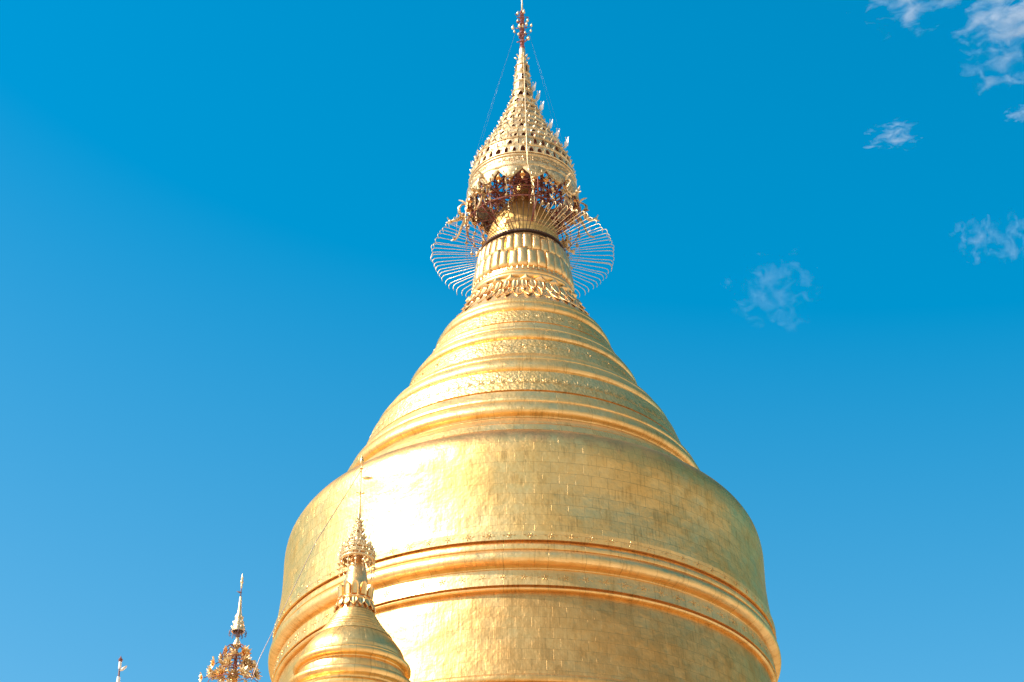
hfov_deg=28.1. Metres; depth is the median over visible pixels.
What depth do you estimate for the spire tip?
47.69 m
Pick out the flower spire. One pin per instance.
(237, 629)
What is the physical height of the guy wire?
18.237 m
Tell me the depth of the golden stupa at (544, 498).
60.76 m
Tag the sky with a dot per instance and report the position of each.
(220, 220)
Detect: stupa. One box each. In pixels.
[268,0,780,681]
[288,456,410,681]
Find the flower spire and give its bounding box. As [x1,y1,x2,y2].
[199,573,261,681]
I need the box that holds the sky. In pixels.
[0,0,1023,681]
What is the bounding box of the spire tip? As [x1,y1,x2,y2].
[116,656,126,681]
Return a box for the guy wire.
[251,471,360,680]
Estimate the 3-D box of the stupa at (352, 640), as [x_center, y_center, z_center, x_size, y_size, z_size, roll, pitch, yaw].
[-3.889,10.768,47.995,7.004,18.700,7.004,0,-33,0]

